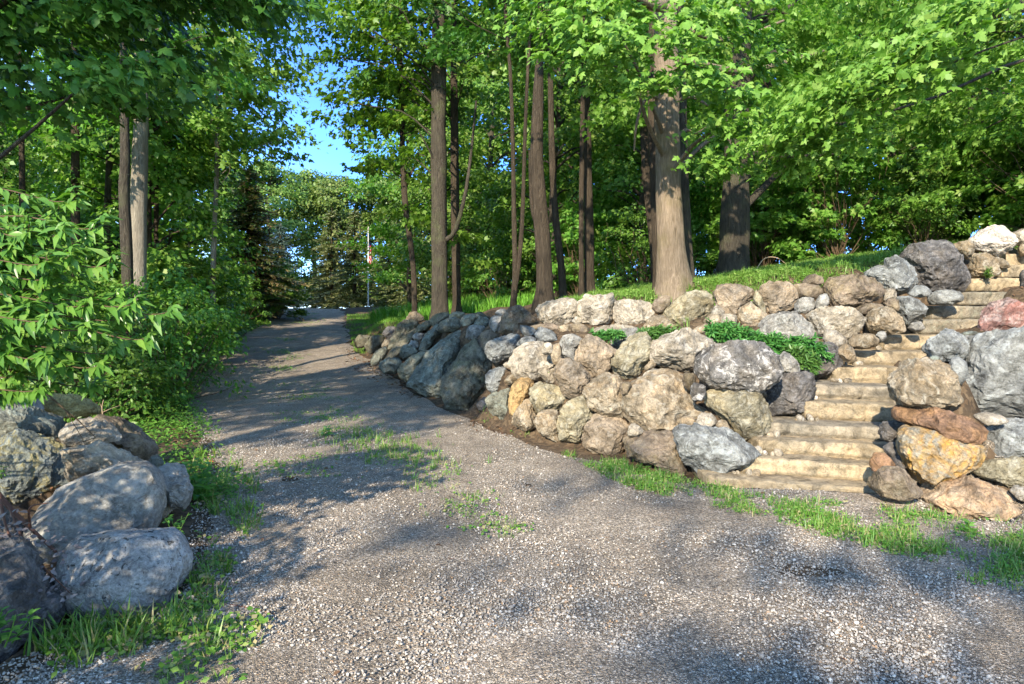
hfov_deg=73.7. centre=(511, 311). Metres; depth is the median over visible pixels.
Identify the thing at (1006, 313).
boulder
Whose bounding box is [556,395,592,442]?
boulder
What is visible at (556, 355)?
stone
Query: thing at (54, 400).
dead twig
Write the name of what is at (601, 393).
boulder
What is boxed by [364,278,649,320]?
long grass
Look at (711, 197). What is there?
broadleaf tree
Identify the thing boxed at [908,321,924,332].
stone
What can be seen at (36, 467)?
boulder
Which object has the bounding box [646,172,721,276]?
shrub
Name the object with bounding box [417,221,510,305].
shrub
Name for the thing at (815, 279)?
stone
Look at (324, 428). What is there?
weed
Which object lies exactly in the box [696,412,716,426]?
stone
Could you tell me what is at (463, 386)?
boulder
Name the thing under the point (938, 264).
boulder
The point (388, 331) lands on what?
stone
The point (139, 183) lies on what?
maple tree
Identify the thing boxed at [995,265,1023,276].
stone step
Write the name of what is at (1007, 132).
shrub
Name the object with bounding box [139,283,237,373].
shrub
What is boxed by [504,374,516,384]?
stone
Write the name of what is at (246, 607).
fallen stick
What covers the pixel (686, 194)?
maple tree
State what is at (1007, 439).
boulder
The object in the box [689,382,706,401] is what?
stone
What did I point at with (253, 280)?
shrub
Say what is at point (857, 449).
stone step
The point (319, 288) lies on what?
spruce tree
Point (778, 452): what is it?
pebble
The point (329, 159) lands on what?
sky
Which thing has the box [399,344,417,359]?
stone
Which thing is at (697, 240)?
shrub
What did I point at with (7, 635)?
weed
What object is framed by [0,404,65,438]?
boulder
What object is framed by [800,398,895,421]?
stone step
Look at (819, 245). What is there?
shrub
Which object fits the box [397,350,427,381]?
boulder
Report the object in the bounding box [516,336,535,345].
stone
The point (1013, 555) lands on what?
verge grass
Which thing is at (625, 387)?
stone
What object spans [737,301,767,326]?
boulder
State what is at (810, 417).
pebble
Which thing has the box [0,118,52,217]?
broadleaf tree
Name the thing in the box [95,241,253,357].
shrub
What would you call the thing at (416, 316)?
stone
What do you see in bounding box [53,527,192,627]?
boulder
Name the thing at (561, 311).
boulder
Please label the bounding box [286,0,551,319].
maple tree
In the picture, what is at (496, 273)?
spruce tree
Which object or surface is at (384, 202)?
broadleaf tree
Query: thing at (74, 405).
stone
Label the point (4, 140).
broadleaf tree
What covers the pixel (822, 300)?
stone
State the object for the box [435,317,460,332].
boulder
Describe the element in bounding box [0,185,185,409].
cherry shrub
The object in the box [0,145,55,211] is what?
broadleaf tree
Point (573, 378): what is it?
boulder
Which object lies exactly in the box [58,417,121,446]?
stone
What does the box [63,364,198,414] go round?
shrub
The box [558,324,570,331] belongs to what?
stone
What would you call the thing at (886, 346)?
pebble
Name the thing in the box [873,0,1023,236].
broadleaf tree
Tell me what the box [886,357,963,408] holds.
boulder
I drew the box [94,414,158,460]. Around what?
boulder
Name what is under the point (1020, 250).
stone
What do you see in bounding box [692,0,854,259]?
broadleaf tree
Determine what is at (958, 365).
stone
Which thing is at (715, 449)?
boulder
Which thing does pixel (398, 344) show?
boulder
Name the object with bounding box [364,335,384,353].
boulder
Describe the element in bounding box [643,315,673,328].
stone
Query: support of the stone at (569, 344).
on the ground at (966, 407)
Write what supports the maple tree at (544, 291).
on the ground at (966, 407)
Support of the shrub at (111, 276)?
on the ground at (966, 407)
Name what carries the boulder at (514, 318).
on the ground at (966, 407)
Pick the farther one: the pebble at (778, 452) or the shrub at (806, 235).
the shrub at (806, 235)
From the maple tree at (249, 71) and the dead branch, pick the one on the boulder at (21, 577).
the dead branch
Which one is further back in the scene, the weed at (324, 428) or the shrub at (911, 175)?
the shrub at (911, 175)
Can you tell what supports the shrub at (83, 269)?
on the ground at (966, 407)
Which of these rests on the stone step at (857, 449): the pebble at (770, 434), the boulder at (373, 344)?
the pebble at (770, 434)
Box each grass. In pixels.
[22,441,273,683]
[241,313,548,537]
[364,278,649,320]
[561,449,1023,591]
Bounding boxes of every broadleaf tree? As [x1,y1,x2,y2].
[0,13,118,252]
[0,25,268,325]
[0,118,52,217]
[0,120,53,230]
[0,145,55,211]
[2,41,243,335]
[10,51,237,263]
[16,116,95,212]
[25,115,210,250]
[30,117,206,243]
[159,128,246,253]
[193,169,291,263]
[196,179,291,264]
[218,159,339,301]
[258,167,371,307]
[284,175,384,307]
[333,174,427,306]
[335,68,479,303]
[340,175,430,304]
[376,14,520,280]
[377,93,518,291]
[390,182,492,299]
[416,4,571,290]
[447,2,579,284]
[462,30,641,299]
[483,10,640,259]
[496,62,630,292]
[510,152,573,259]
[515,55,640,249]
[558,32,723,280]
[591,16,724,238]
[597,104,702,232]
[637,44,797,274]
[688,0,877,262]
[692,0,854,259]
[776,0,965,251]
[776,31,894,253]
[820,0,983,248]
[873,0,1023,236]
[883,0,1013,205]
[932,2,1023,162]
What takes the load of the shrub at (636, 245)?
on the ground at (966, 407)
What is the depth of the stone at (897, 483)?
5.54 m
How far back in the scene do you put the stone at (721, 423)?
6.90 m
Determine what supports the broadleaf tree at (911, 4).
on the ground at (966, 407)
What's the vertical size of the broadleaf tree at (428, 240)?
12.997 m
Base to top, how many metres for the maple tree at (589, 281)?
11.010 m
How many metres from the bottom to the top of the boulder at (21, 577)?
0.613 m
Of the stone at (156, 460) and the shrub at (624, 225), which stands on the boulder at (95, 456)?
the stone at (156, 460)
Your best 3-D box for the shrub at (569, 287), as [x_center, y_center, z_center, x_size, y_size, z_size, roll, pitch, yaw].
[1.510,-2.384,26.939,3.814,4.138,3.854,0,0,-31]
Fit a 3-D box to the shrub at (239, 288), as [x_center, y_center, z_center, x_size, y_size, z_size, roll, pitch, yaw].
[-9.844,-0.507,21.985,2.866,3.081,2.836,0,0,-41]
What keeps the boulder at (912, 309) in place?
on the stone step at (904, 341)
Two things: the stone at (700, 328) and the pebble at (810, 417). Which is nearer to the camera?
the pebble at (810, 417)
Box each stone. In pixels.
[0,503,23,538]
[7,398,44,409]
[42,393,101,418]
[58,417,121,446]
[148,454,163,467]
[159,462,193,509]
[381,338,389,346]
[382,326,395,337]
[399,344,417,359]
[406,311,423,321]
[409,340,418,348]
[412,333,423,340]
[449,311,464,318]
[460,314,479,326]
[465,325,484,339]
[471,312,489,317]
[474,316,489,325]
[476,397,486,410]
[489,315,501,331]
[495,309,505,314]
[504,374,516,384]
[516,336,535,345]
[520,325,536,336]
[531,323,560,330]
[534,327,557,341]
[541,342,552,355]
[551,343,561,365]
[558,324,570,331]
[559,334,581,360]
[569,323,589,332]
[571,316,581,322]
[610,328,637,346]
[620,381,631,394]
[627,423,643,436]
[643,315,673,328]
[644,360,655,370]
[652,295,670,313]
[678,416,695,424]
[682,372,695,390]
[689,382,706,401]
[693,323,708,333]
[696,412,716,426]
[703,313,720,323]
[710,304,724,316]
[715,419,729,428]
[720,313,736,323]
[753,290,765,311]
[779,351,799,374]
[793,283,822,298]
[794,297,814,313]
[802,274,823,285]
[815,293,828,307]
[822,329,847,346]
[838,343,856,363]
[848,333,879,348]
[856,303,882,314]
[867,465,922,501]
[869,452,895,471]
[875,331,886,342]
[878,420,904,441]
[882,288,896,301]
[883,298,899,310]
[883,442,897,458]
[892,455,907,472]
[907,285,931,297]
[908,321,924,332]
[921,328,970,361]
[927,289,963,306]
[929,355,939,359]
[949,356,968,384]
[954,240,974,259]
[961,331,979,335]
[972,456,1023,487]
[973,412,1008,425]
[996,257,1010,268]
[1009,485,1023,501]
[1012,229,1023,245]
[1017,244,1023,256]
[1019,270,1023,287]
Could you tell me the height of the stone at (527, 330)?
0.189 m
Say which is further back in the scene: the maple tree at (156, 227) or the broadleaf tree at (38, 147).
the broadleaf tree at (38, 147)
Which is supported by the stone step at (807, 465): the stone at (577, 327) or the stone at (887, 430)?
the stone at (887, 430)
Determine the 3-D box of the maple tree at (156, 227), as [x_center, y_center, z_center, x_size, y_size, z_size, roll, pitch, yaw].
[-9.357,-5.568,17.992,6.291,14.094,5.760,0,0,0]
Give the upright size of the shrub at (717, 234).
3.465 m
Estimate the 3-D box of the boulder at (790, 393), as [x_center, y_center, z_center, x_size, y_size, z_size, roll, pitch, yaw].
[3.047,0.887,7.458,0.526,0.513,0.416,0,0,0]
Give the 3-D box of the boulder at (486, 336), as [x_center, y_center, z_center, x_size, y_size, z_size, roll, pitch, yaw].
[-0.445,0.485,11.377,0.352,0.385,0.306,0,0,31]
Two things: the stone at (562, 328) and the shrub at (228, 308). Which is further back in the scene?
the shrub at (228, 308)
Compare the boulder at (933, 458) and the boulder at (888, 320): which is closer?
the boulder at (933, 458)
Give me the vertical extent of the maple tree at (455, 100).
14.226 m
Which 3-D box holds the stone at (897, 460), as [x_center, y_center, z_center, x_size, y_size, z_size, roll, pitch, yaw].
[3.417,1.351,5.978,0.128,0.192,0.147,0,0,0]
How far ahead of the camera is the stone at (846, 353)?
7.94 m
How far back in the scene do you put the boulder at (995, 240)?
10.98 m
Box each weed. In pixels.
[0,466,11,478]
[0,605,40,647]
[162,513,189,533]
[320,425,334,435]
[635,463,649,473]
[956,518,977,535]
[983,266,993,277]
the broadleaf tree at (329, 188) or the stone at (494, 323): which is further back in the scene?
the broadleaf tree at (329, 188)
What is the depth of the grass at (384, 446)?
7.37 m
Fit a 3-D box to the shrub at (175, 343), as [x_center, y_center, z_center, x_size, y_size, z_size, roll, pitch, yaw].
[-5.579,0.480,11.256,2.480,2.435,2.664,0,0,28]
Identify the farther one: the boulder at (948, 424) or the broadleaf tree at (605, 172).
the broadleaf tree at (605, 172)
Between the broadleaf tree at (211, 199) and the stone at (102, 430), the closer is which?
the stone at (102, 430)
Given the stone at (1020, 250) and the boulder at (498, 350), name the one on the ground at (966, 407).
the boulder at (498, 350)
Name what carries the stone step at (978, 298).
on the ground at (966, 407)
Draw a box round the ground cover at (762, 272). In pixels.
[555,228,1020,327]
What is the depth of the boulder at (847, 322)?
8.54 m
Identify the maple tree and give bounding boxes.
[0,0,353,159]
[0,9,279,328]
[0,12,159,243]
[1,1,209,276]
[9,0,274,385]
[11,0,225,283]
[32,8,280,312]
[84,0,333,364]
[95,2,312,277]
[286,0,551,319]
[304,0,500,311]
[367,0,577,313]
[379,0,597,306]
[471,0,647,298]
[472,0,865,301]
[476,0,713,292]
[496,0,592,295]
[528,0,648,314]
[574,9,725,283]
[648,10,656,292]
[676,3,695,278]
[715,0,1023,214]
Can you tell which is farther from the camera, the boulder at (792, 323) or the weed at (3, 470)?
the boulder at (792, 323)
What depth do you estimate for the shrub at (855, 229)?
17.88 m
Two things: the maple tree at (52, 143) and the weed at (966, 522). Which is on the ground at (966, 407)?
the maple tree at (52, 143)
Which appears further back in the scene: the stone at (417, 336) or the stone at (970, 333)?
the stone at (417, 336)
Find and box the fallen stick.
[230,604,274,613]
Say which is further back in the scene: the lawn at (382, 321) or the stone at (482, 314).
the lawn at (382, 321)
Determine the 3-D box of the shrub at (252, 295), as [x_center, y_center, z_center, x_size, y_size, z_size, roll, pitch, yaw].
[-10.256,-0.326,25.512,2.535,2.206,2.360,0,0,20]
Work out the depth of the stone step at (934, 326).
9.16 m
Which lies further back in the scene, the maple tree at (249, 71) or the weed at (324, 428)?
the maple tree at (249, 71)
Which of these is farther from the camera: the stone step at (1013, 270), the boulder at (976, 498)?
the stone step at (1013, 270)
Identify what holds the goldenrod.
on the ground at (966, 407)
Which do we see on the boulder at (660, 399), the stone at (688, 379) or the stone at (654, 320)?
the stone at (688, 379)
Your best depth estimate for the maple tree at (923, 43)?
9.20 m
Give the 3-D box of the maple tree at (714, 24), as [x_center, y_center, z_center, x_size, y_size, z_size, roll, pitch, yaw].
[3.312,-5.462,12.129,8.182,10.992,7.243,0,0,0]
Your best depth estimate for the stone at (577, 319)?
10.48 m
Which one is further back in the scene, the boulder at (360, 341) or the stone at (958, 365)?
the boulder at (360, 341)
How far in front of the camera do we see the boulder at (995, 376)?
6.09 m
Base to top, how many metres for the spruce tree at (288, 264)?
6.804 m
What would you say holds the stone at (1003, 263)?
on the stone step at (1013, 270)
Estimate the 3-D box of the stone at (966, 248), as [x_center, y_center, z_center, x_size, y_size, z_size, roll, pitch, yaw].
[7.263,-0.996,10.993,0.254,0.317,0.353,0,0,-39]
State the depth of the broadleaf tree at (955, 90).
26.54 m
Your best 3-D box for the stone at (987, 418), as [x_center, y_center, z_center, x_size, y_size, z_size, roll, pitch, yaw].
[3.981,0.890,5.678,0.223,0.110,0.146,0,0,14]
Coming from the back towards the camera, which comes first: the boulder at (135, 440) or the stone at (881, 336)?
the stone at (881, 336)
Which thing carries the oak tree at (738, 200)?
on the ground at (966, 407)
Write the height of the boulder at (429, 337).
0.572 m
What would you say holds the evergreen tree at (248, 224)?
on the ground at (966, 407)
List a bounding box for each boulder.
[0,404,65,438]
[0,428,68,504]
[0,536,66,663]
[22,460,166,564]
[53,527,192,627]
[59,440,175,518]
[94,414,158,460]
[354,334,370,347]
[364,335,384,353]
[370,346,388,365]
[379,357,401,374]
[385,328,415,357]
[387,319,417,349]
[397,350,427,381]
[406,330,460,397]
[412,320,431,334]
[418,324,439,350]
[429,312,449,326]
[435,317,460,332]
[440,338,492,409]
[477,330,497,349]
[484,333,519,363]
[485,366,505,392]
[485,388,509,419]
[498,305,535,334]
[507,341,555,384]
[508,377,533,415]
[511,397,536,430]
[529,381,565,413]
[533,409,558,442]
[535,297,578,324]
[553,357,592,398]
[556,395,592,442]
[574,334,616,377]
[577,292,615,324]
[581,413,628,455]
[582,372,622,417]
[594,323,636,332]
[610,331,650,379]
[613,299,654,324]
[620,368,708,430]
[623,429,687,475]
[649,327,714,372]
[662,290,713,325]
[672,422,761,472]
[693,339,783,393]
[704,389,772,439]
[712,283,754,314]
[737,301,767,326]
[757,311,818,341]
[758,280,798,313]
[765,371,816,415]
[800,341,843,378]
[805,305,866,339]
[822,273,885,307]
[864,254,918,295]
[865,306,905,334]
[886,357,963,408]
[891,405,988,444]
[896,295,928,325]
[896,424,985,488]
[899,239,970,291]
[919,474,1021,520]
[966,326,1023,418]
[968,224,1017,257]
[968,252,1000,278]
[977,297,1023,331]
[984,417,1023,457]
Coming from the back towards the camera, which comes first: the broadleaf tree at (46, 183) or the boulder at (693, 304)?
the broadleaf tree at (46, 183)
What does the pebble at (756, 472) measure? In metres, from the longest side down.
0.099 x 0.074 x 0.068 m
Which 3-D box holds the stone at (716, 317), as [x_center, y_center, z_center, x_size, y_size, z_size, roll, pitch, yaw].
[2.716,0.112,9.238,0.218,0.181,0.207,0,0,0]
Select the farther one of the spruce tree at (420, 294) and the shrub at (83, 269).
the spruce tree at (420, 294)
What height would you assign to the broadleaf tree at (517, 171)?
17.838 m
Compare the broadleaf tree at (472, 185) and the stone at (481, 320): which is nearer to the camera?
the stone at (481, 320)
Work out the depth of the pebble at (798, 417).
7.21 m
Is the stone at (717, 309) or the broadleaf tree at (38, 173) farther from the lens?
the broadleaf tree at (38, 173)
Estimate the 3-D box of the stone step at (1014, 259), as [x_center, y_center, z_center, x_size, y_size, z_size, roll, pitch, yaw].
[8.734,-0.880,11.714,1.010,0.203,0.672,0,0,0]
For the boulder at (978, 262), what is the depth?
10.48 m
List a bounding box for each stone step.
[691,467,920,498]
[737,453,912,480]
[745,435,887,459]
[769,416,882,440]
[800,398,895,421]
[815,379,895,402]
[826,364,897,383]
[843,349,926,365]
[875,334,936,349]
[905,319,978,333]
[924,306,984,319]
[953,291,1006,304]
[965,278,1019,290]
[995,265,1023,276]
[1000,254,1023,264]
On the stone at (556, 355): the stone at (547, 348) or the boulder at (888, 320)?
the stone at (547, 348)
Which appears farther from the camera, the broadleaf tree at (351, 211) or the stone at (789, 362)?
the broadleaf tree at (351, 211)
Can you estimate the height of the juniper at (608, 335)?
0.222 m
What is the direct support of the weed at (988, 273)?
on the boulder at (978, 262)
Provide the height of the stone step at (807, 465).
0.220 m
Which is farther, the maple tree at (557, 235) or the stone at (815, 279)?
the maple tree at (557, 235)
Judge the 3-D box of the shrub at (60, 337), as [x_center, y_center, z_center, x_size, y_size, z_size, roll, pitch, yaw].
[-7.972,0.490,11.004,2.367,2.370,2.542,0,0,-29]
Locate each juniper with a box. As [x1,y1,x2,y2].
[588,327,626,343]
[636,323,680,339]
[702,317,835,363]
[780,344,824,374]
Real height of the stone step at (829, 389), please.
0.216 m
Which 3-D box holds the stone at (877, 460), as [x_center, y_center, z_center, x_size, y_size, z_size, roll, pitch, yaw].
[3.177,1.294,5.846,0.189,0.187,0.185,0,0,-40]
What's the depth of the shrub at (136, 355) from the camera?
9.32 m
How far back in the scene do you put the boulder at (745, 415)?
6.97 m
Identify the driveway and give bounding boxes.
[6,308,1023,683]
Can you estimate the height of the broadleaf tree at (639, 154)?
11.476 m
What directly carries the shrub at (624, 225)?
on the ground at (966, 407)
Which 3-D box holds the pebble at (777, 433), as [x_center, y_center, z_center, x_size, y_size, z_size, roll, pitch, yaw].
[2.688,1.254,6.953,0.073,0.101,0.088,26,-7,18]
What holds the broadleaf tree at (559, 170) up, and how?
on the ground at (966, 407)
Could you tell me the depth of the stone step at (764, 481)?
6.26 m
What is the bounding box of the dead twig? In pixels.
[30,393,95,452]
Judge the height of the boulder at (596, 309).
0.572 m
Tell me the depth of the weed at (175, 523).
4.20 m
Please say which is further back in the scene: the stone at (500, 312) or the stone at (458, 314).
the stone at (458, 314)
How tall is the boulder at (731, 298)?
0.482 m
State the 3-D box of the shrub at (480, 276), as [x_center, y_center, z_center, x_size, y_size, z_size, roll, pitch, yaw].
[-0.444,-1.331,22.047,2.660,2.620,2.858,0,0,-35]
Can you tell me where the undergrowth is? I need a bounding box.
[68,315,272,504]
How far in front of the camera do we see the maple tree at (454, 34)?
13.98 m
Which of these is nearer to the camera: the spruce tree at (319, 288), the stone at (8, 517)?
the stone at (8, 517)
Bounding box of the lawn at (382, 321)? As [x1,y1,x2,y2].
[346,313,429,352]
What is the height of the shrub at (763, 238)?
3.080 m
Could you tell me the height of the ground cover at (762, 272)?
2.758 m
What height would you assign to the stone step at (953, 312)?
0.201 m
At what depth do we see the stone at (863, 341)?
8.14 m
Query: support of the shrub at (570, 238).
on the ground at (966, 407)
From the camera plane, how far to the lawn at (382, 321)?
23.68 m
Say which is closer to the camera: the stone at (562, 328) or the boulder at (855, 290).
the boulder at (855, 290)
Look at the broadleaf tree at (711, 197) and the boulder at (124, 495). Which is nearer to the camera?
the boulder at (124, 495)
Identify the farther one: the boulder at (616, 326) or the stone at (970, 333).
the boulder at (616, 326)
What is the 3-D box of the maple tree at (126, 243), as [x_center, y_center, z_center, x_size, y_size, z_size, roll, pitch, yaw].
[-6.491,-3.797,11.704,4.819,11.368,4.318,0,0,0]
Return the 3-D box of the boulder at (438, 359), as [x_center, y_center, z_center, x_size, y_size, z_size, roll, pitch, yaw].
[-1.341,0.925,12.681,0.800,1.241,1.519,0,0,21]
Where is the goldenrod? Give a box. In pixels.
[182,456,220,503]
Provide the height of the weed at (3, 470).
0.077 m
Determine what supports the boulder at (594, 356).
on the ground at (966, 407)
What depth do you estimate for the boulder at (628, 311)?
10.18 m
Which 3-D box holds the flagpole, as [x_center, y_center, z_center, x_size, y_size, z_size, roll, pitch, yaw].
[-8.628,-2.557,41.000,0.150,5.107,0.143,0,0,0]
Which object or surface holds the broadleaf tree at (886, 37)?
on the ground at (966, 407)
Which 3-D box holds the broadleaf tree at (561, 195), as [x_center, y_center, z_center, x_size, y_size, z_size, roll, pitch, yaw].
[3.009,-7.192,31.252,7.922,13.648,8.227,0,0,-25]
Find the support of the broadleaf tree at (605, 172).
on the ground at (966, 407)
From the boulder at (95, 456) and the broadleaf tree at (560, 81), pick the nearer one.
the boulder at (95, 456)
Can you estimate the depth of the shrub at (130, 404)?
9.16 m
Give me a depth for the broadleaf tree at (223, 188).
62.26 m
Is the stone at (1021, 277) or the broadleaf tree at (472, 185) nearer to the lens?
the stone at (1021, 277)
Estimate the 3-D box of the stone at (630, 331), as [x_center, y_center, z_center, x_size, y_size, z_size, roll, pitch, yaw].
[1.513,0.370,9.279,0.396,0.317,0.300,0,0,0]
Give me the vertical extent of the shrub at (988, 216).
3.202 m
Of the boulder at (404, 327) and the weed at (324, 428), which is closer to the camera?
the weed at (324, 428)
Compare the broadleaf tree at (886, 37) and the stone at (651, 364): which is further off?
the broadleaf tree at (886, 37)
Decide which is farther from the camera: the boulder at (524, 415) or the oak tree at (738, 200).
the oak tree at (738, 200)
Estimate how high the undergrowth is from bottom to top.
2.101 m
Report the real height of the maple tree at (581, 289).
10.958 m
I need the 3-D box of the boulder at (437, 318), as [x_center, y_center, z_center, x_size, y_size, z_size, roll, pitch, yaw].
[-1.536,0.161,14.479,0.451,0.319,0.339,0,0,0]
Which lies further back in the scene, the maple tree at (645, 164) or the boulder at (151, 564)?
the maple tree at (645, 164)
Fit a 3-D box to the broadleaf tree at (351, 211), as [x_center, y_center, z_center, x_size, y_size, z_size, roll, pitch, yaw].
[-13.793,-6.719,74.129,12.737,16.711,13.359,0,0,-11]
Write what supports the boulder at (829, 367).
on the ground at (966, 407)
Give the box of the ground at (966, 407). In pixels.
[0,245,1023,683]
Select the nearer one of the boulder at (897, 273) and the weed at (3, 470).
the weed at (3, 470)
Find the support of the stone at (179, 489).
on the ground at (966, 407)
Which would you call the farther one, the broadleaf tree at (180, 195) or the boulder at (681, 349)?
the broadleaf tree at (180, 195)
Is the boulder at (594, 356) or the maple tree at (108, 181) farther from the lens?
the maple tree at (108, 181)
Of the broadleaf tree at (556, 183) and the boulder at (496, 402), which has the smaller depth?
the boulder at (496, 402)
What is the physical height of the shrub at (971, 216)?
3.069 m
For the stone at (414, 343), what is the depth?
13.89 m
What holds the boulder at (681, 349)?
on the ground at (966, 407)
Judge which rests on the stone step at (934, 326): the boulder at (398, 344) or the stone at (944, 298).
the stone at (944, 298)
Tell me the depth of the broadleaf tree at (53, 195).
20.92 m
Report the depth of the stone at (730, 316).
9.09 m
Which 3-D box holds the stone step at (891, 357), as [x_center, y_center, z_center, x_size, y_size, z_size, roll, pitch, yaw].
[4.677,0.579,8.657,1.118,0.202,0.716,0,0,0]
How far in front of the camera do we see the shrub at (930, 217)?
13.88 m
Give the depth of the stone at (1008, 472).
5.54 m
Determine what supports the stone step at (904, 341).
on the ground at (966, 407)
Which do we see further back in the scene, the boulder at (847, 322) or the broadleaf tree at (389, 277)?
the broadleaf tree at (389, 277)
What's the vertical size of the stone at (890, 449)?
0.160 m
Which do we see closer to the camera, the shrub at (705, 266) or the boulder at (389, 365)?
the boulder at (389, 365)
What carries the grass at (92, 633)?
on the ground at (966, 407)
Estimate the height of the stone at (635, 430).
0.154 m
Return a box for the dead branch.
[0,491,70,593]
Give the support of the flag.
attached to the flagpole
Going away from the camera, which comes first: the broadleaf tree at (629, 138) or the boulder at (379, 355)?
the boulder at (379, 355)
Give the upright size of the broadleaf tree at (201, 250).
12.282 m
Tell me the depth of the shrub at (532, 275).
23.61 m
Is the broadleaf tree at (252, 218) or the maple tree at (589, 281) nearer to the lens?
the maple tree at (589, 281)
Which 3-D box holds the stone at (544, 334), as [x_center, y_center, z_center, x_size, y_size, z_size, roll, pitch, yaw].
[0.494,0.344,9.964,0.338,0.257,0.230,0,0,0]
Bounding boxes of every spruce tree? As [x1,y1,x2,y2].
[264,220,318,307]
[264,231,316,307]
[300,208,359,308]
[309,250,350,308]
[324,207,386,308]
[357,214,417,306]
[381,232,431,306]
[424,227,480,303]
[491,211,510,290]
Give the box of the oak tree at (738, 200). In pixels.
[684,0,927,274]
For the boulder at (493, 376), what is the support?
on the ground at (966, 407)
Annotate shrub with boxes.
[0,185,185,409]
[0,260,107,396]
[0,334,155,419]
[2,287,91,378]
[6,241,113,381]
[8,302,195,423]
[35,255,160,379]
[53,362,206,422]
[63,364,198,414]
[66,259,120,333]
[87,266,255,410]
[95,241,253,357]
[96,288,232,386]
[112,357,213,403]
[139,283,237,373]
[186,249,255,337]
[186,277,246,345]
[188,251,263,322]
[222,274,271,329]
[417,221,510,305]
[451,231,535,304]
[493,231,571,295]
[505,201,578,295]
[528,198,635,296]
[573,173,649,280]
[584,202,697,288]
[634,212,717,275]
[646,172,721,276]
[692,158,844,268]
[699,193,776,270]
[700,164,825,269]
[752,158,848,264]
[765,119,926,257]
[798,156,884,253]
[803,200,894,256]
[855,132,996,249]
[869,178,982,250]
[903,130,1019,239]
[939,85,1023,235]
[952,94,1023,230]
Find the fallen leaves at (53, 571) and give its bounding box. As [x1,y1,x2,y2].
[0,500,87,611]
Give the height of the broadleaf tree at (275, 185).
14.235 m
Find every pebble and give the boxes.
[745,469,751,474]
[752,469,760,475]
[766,432,773,436]
[773,431,780,436]
[774,449,783,455]
[795,414,804,420]
[806,414,813,421]
[884,344,889,349]
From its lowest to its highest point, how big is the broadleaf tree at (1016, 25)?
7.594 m
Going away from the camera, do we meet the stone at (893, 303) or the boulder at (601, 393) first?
the boulder at (601, 393)
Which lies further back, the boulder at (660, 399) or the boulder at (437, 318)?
the boulder at (437, 318)
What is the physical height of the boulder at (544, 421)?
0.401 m
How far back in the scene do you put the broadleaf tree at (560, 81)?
21.36 m
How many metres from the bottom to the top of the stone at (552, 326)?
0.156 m
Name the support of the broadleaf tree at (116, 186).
on the ground at (966, 407)
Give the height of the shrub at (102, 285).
2.741 m
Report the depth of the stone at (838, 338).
8.29 m
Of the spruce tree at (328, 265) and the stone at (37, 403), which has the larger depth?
the spruce tree at (328, 265)
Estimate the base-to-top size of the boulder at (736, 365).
0.618 m
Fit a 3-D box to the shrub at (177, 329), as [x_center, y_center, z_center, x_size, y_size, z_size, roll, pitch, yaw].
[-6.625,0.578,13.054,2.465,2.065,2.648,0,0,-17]
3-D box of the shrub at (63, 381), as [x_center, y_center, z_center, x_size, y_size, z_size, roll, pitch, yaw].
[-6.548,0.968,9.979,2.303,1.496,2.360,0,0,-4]
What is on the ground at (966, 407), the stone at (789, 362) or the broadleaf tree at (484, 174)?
the broadleaf tree at (484, 174)
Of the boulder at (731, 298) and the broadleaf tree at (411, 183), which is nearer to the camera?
the boulder at (731, 298)
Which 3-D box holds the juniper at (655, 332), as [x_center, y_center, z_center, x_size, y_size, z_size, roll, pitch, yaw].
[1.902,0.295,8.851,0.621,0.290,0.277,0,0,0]
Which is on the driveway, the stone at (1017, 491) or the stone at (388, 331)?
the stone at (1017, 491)
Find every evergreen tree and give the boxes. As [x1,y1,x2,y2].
[203,165,312,320]
[252,252,312,318]
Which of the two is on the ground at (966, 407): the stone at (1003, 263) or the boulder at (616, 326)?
the boulder at (616, 326)
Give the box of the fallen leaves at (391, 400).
[39,266,1023,674]
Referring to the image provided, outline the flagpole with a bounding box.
[368,227,368,306]
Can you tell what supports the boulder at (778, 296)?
on the ground at (966, 407)
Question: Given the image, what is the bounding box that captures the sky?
[1,0,1023,308]
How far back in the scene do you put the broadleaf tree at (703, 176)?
29.24 m
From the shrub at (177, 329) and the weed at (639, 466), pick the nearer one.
the weed at (639, 466)
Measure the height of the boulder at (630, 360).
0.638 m
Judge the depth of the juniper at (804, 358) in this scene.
7.71 m
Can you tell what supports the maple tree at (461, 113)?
on the ground at (966, 407)
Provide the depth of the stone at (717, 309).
9.28 m
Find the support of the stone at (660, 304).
on the ground at (966, 407)
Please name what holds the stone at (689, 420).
on the ground at (966, 407)
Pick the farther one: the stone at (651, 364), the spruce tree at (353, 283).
the spruce tree at (353, 283)
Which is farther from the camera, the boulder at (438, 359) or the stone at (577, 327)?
the boulder at (438, 359)
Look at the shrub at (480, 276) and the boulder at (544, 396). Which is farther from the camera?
the shrub at (480, 276)
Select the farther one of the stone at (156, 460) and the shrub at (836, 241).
the shrub at (836, 241)
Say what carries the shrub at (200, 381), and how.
on the ground at (966, 407)
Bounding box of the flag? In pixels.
[369,242,371,263]
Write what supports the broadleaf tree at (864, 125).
on the ground at (966, 407)
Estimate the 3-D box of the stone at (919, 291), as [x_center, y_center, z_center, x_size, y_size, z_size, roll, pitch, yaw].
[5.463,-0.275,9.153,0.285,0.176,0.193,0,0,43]
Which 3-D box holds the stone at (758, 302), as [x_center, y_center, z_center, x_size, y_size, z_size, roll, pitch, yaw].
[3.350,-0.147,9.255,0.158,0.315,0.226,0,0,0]
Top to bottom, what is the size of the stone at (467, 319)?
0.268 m
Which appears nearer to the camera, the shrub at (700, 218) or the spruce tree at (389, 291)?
the shrub at (700, 218)
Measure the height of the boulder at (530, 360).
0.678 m
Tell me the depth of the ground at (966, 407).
8.25 m

